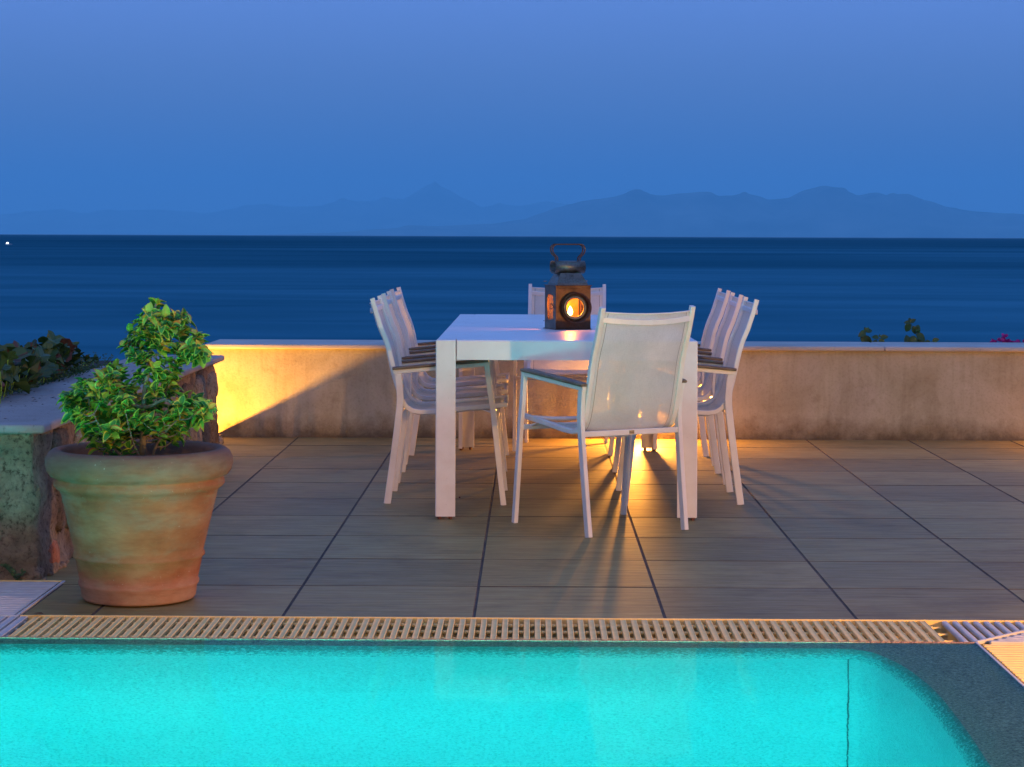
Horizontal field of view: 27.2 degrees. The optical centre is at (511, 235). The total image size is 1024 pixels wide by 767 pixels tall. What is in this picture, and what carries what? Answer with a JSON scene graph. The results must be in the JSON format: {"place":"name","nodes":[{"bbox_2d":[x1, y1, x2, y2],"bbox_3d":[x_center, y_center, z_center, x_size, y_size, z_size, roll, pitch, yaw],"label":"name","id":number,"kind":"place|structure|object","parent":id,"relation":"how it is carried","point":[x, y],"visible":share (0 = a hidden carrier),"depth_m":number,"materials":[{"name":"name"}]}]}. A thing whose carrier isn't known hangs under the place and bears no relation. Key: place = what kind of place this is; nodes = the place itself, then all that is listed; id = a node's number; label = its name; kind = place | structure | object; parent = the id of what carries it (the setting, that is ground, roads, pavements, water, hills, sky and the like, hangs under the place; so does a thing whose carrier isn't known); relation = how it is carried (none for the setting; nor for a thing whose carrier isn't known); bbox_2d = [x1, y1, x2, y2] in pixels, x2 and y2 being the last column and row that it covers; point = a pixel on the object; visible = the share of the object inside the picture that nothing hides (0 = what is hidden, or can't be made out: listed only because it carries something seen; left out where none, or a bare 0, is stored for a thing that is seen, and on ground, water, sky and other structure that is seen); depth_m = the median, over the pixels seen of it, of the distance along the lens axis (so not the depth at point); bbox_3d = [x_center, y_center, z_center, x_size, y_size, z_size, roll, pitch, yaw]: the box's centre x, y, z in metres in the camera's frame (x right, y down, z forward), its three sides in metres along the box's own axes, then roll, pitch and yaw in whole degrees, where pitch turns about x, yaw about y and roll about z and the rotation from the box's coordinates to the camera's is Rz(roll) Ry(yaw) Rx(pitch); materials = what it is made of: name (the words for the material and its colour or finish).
{"place":"outdoors","nodes":[
{"label":"outdoors","id":0,"kind":"place"},
{"bbox_2d":[2,360,113,393],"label":"planter soil","id":1,"kind":"structure","parent":0,"point":[101,362],"depth_m":11.06,"materials":[{"name":"brown soil"}]},
{"bbox_2d":[0,330,98,403],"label":"vine","id":2,"kind":"object","parent":1,"relation":"on","point":[22,367],"visible":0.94,"depth_m":8.99,"materials":[{"name":"green plant"}]},
{"bbox_2d":[1,352,113,396],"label":"ground cover","id":3,"kind":"object","parent":1,"relation":"on","point":[83,369],"visible":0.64,"depth_m":9.69,"materials":[{"name":"green plant"}]},
{"bbox_2d":[0,181,568,235],"bbox_3d":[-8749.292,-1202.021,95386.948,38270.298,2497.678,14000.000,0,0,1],"label":"mountain range","id":4,"kind":"structure","parent":0,"point":[434,203],"depth_m":91667.44,"materials":[{"name":"blue"}]},
{"bbox_2d":[0,235,1023,360],"bbox_3d":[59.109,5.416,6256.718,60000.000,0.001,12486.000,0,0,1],"label":"sea","id":5,"kind":"structure","parent":0,"point":[91,294],"depth_m":238.09,"materials":[{"name":"liquid"}]},
{"bbox_2d":[0,0,1023,213],"label":"sky","id":6,"kind":"structure","parent":0,"point":[198,106],"materials":[{"name":"blue"}]},
{"bbox_2d":[23,437,1023,619],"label":"terrace floor","id":7,"kind":"structure","parent":0,"point":[822,529],"depth_m":8.41,"materials":[{"name":"tile"}]},
{"bbox_2d":[0,355,223,579],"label":"stone wall","id":8,"kind":"structure","parent":7,"relation":"on","point":[35,541],"depth_m":7.43,"materials":[{"name":"grey stone"}]},
{"bbox_2d":[0,359,158,418],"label":"leaf litter","id":9,"kind":"object","parent":8,"relation":"on","point":[49,391],"visible":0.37,"depth_m":8.57,"materials":[{"name":"brown plant"}]},
{"bbox_2d":[45,440,232,605],"bbox_3d":[-1.225,0.942,6.947,0.610,0.493,0.610,0,0,1],"label":"plant pot","id":10,"kind":"object","parent":7,"relation":"on","point":[138,526],"visible":0.98,"depth_m":6.75,"materials":[{"name":"ceramic"}]},
{"bbox_2d":[56,297,218,455],"bbox_3d":[-1.226,0.474,6.944,0.556,0.543,0.310,0,0,1],"label":"shrub","id":11,"kind":"object","parent":10,"relation":"on","point":[195,411],"visible":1,"depth_m":6.91,"materials":[{"name":"green plant"}]},
{"bbox_2d":[370,295,507,504],"bbox_3d":[-0.335,0.738,9.664,0.632,0.920,0.581,0,0,1],"label":"armchair","id":12,"kind":"object","parent":7,"relation":"on","point":[401,370],"visible":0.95,"depth_m":9.44,"materials":[{"name":"white metal"}]},
{"bbox_2d":[381,291,507,482],"bbox_3d":[-0.336,0.738,10.455,0.632,0.920,0.581,0,0,0],"label":"armchair","id":13,"kind":"object","parent":7,"relation":"on","point":[417,390],"visible":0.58,"depth_m":10.63,"materials":[{"name":"white fabric"}]},
{"bbox_2d":[390,287,509,464],"bbox_3d":[-0.336,0.738,11.266,0.632,0.920,0.581,0,0,2],"label":"armchair","id":14,"kind":"object","parent":7,"relation":"on","point":[425,379],"visible":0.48,"depth_m":11.45,"materials":[{"name":"white fabric"}]},
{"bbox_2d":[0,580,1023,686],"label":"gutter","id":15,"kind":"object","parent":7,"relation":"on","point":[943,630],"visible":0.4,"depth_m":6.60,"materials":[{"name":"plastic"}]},
{"bbox_2d":[0,563,25,579],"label":"weed","id":16,"kind":"object","parent":15,"relation":"on","point":[9,568],"visible":1,"depth_m":7.28,"materials":[{"name":"green plant"}]},
{"bbox_2d":[0,616,27,636],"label":"pool grate","id":17,"kind":"object","parent":15,"relation":"on","point":[9,625],"visible":0.83,"depth_m":6.50,"materials":[{"name":"white plastic"}]},
{"bbox_2d":[0,582,57,614],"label":"tile","id":18,"kind":"object","parent":15,"relation":"on","point":[16,598],"visible":0.93,"depth_m":7.02,"materials":[{"name":"white plastic"}]},
{"bbox_2d":[8,616,954,641],"bbox_3d":[-0.093,1.205,6.437,2.834,0.020,0.328,0,0,1],"label":"pool grate","id":19,"kind":"object","parent":15,"relation":"on","point":[45,626],"visible":0.89,"depth_m":6.43,"materials":[{"name":"beige plastic"}]},
{"bbox_2d":[942,621,1023,644],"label":"pool grate","id":20,"kind":"object","parent":15,"relation":"on","point":[1015,636],"visible":0.99,"depth_m":6.41,"materials":[{"name":"white plastic"}]},
{"bbox_2d":[983,644,1023,683],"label":"tile","id":21,"kind":"object","parent":15,"relation":"on","point":[1009,657],"visible":0.93,"depth_m":6.04,"materials":[{"name":"beige plastic"}]},
{"bbox_2d":[513,284,607,450],"bbox_3d":[0.303,0.740,12.020,0.581,0.920,0.632,0,0,4],"label":"armchair","id":22,"kind":"object","parent":7,"relation":"on","point":[575,369],"visible":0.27,"depth_m":12.20,"materials":[{"name":"white fabric"}]},
{"bbox_2d":[435,314,697,519],"bbox_3d":[0.243,0.819,10.372,1.104,0.757,2.932,0,0,1],"label":"dining table","id":23,"kind":"object","parent":7,"relation":"on","point":[496,337],"visible":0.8,"depth_m":8.91,"materials":[{"name":"white paint"}]},
{"bbox_2d":[544,244,591,329],"bbox_3d":[0.264,0.239,9.998,0.202,0.404,0.208,0,0,-16],"label":"lantern","id":24,"kind":"object","parent":23,"relation":"on","point":[567,286],"visible":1,"depth_m":9.95,"materials":[{"name":"black metal"}]},
{"bbox_2d":[568,306,573,316],"bbox_3d":[0.275,0.384,9.991,0.040,0.106,0.040,0,0,1],"label":"candle","id":25,"kind":"object","parent":24,"relation":"in","point":[570,311],"visible":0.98,"depth_m":9.98,"materials":[{"name":"beige wax"}]},
{"bbox_2d":[556,286,591,329],"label":"front door","id":26,"kind":"structure","parent":24,"relation":"in","point":[564,294],"depth_m":9.92,"materials":[{"name":"orange metal"}]},
{"bbox_2d":[512,305,694,537],"bbox_3d":[0.397,0.741,8.695,0.581,0.920,0.633,0,0,-30],"label":"armchair","id":27,"kind":"object","parent":7,"relation":"on","point":[634,384],"visible":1,"depth_m":8.51,"materials":[{"name":"white fabric"}]},
{"bbox_2d":[608,288,730,465],"bbox_3d":[0.841,0.742,11.269,0.632,0.920,0.581,0,0,0],"label":"armchair","id":28,"kind":"object","parent":7,"relation":"on","point":[715,317],"visible":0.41,"depth_m":11.43,"materials":[{"name":"white fabric"}]},
{"bbox_2d":[612,292,743,484],"bbox_3d":[0.821,0.742,10.445,0.632,0.920,0.581,0,0,1],"label":"armchair","id":29,"kind":"object","parent":7,"relation":"on","point":[706,391],"visible":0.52,"depth_m":10.62,"materials":[{"name":"white fabric"}]},
{"bbox_2d":[616,296,758,505],"bbox_3d":[0.804,0.742,9.671,0.632,0.920,0.581,0,0,0],"label":"armchair","id":30,"kind":"object","parent":7,"relation":"on","point":[718,403],"visible":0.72,"depth_m":9.78,"materials":[{"name":"white metal"}]},
{"bbox_2d":[258,186,1023,238],"bbox_3d":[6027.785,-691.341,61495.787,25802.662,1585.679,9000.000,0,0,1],"label":"hills","id":31,"kind":"structure","parent":0,"point":[827,212],"depth_m":58662.86,"materials":[{"name":"blue"}]},
{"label":"hillside","id":32,"kind":"structure","parent":0,"visible":0},
{"bbox_2d":[205,339,1023,440],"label":"parapet wall","id":33,"kind":"structure","parent":32,"relation":"on","point":[908,391],"depth_m":12.47,"materials":[{"name":"stone"}]},
{"bbox_2d":[858,327,887,342],"bbox_3d":[2.227,0.634,13.034,0.187,0.143,0.042,0,0,1],"label":"seedling","id":34,"kind":"object","parent":33,"relation":"on","point":[863,336],"visible":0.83,"depth_m":13.03,"materials":[{"name":"green plant"}]},
{"bbox_2d":[904,318,938,341],"bbox_3d":[2.525,0.607,13.033,0.217,0.201,0.052,0,0,1],"label":"seedling","id":35,"kind":"object","parent":33,"relation":"on","point":[919,337],"visible":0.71,"depth_m":13.03,"materials":[{"name":"green plant"}]},
{"bbox_2d":[990,333,1023,342],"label":"bougainvillea","id":36,"kind":"object","parent":33,"relation":"attached to","point":[1003,337],"visible":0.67,"depth_m":13.06,"materials":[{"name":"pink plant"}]},
{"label":"pool basin","id":37,"kind":"structure","parent":0,"visible":0},
{"bbox_2d":[0,638,1023,766],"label":"pool water","id":38,"kind":"structure","parent":37,"relation":"in","point":[86,702],"depth_m":5.40,"materials":[{"name":"teal liquid"}]}
]}

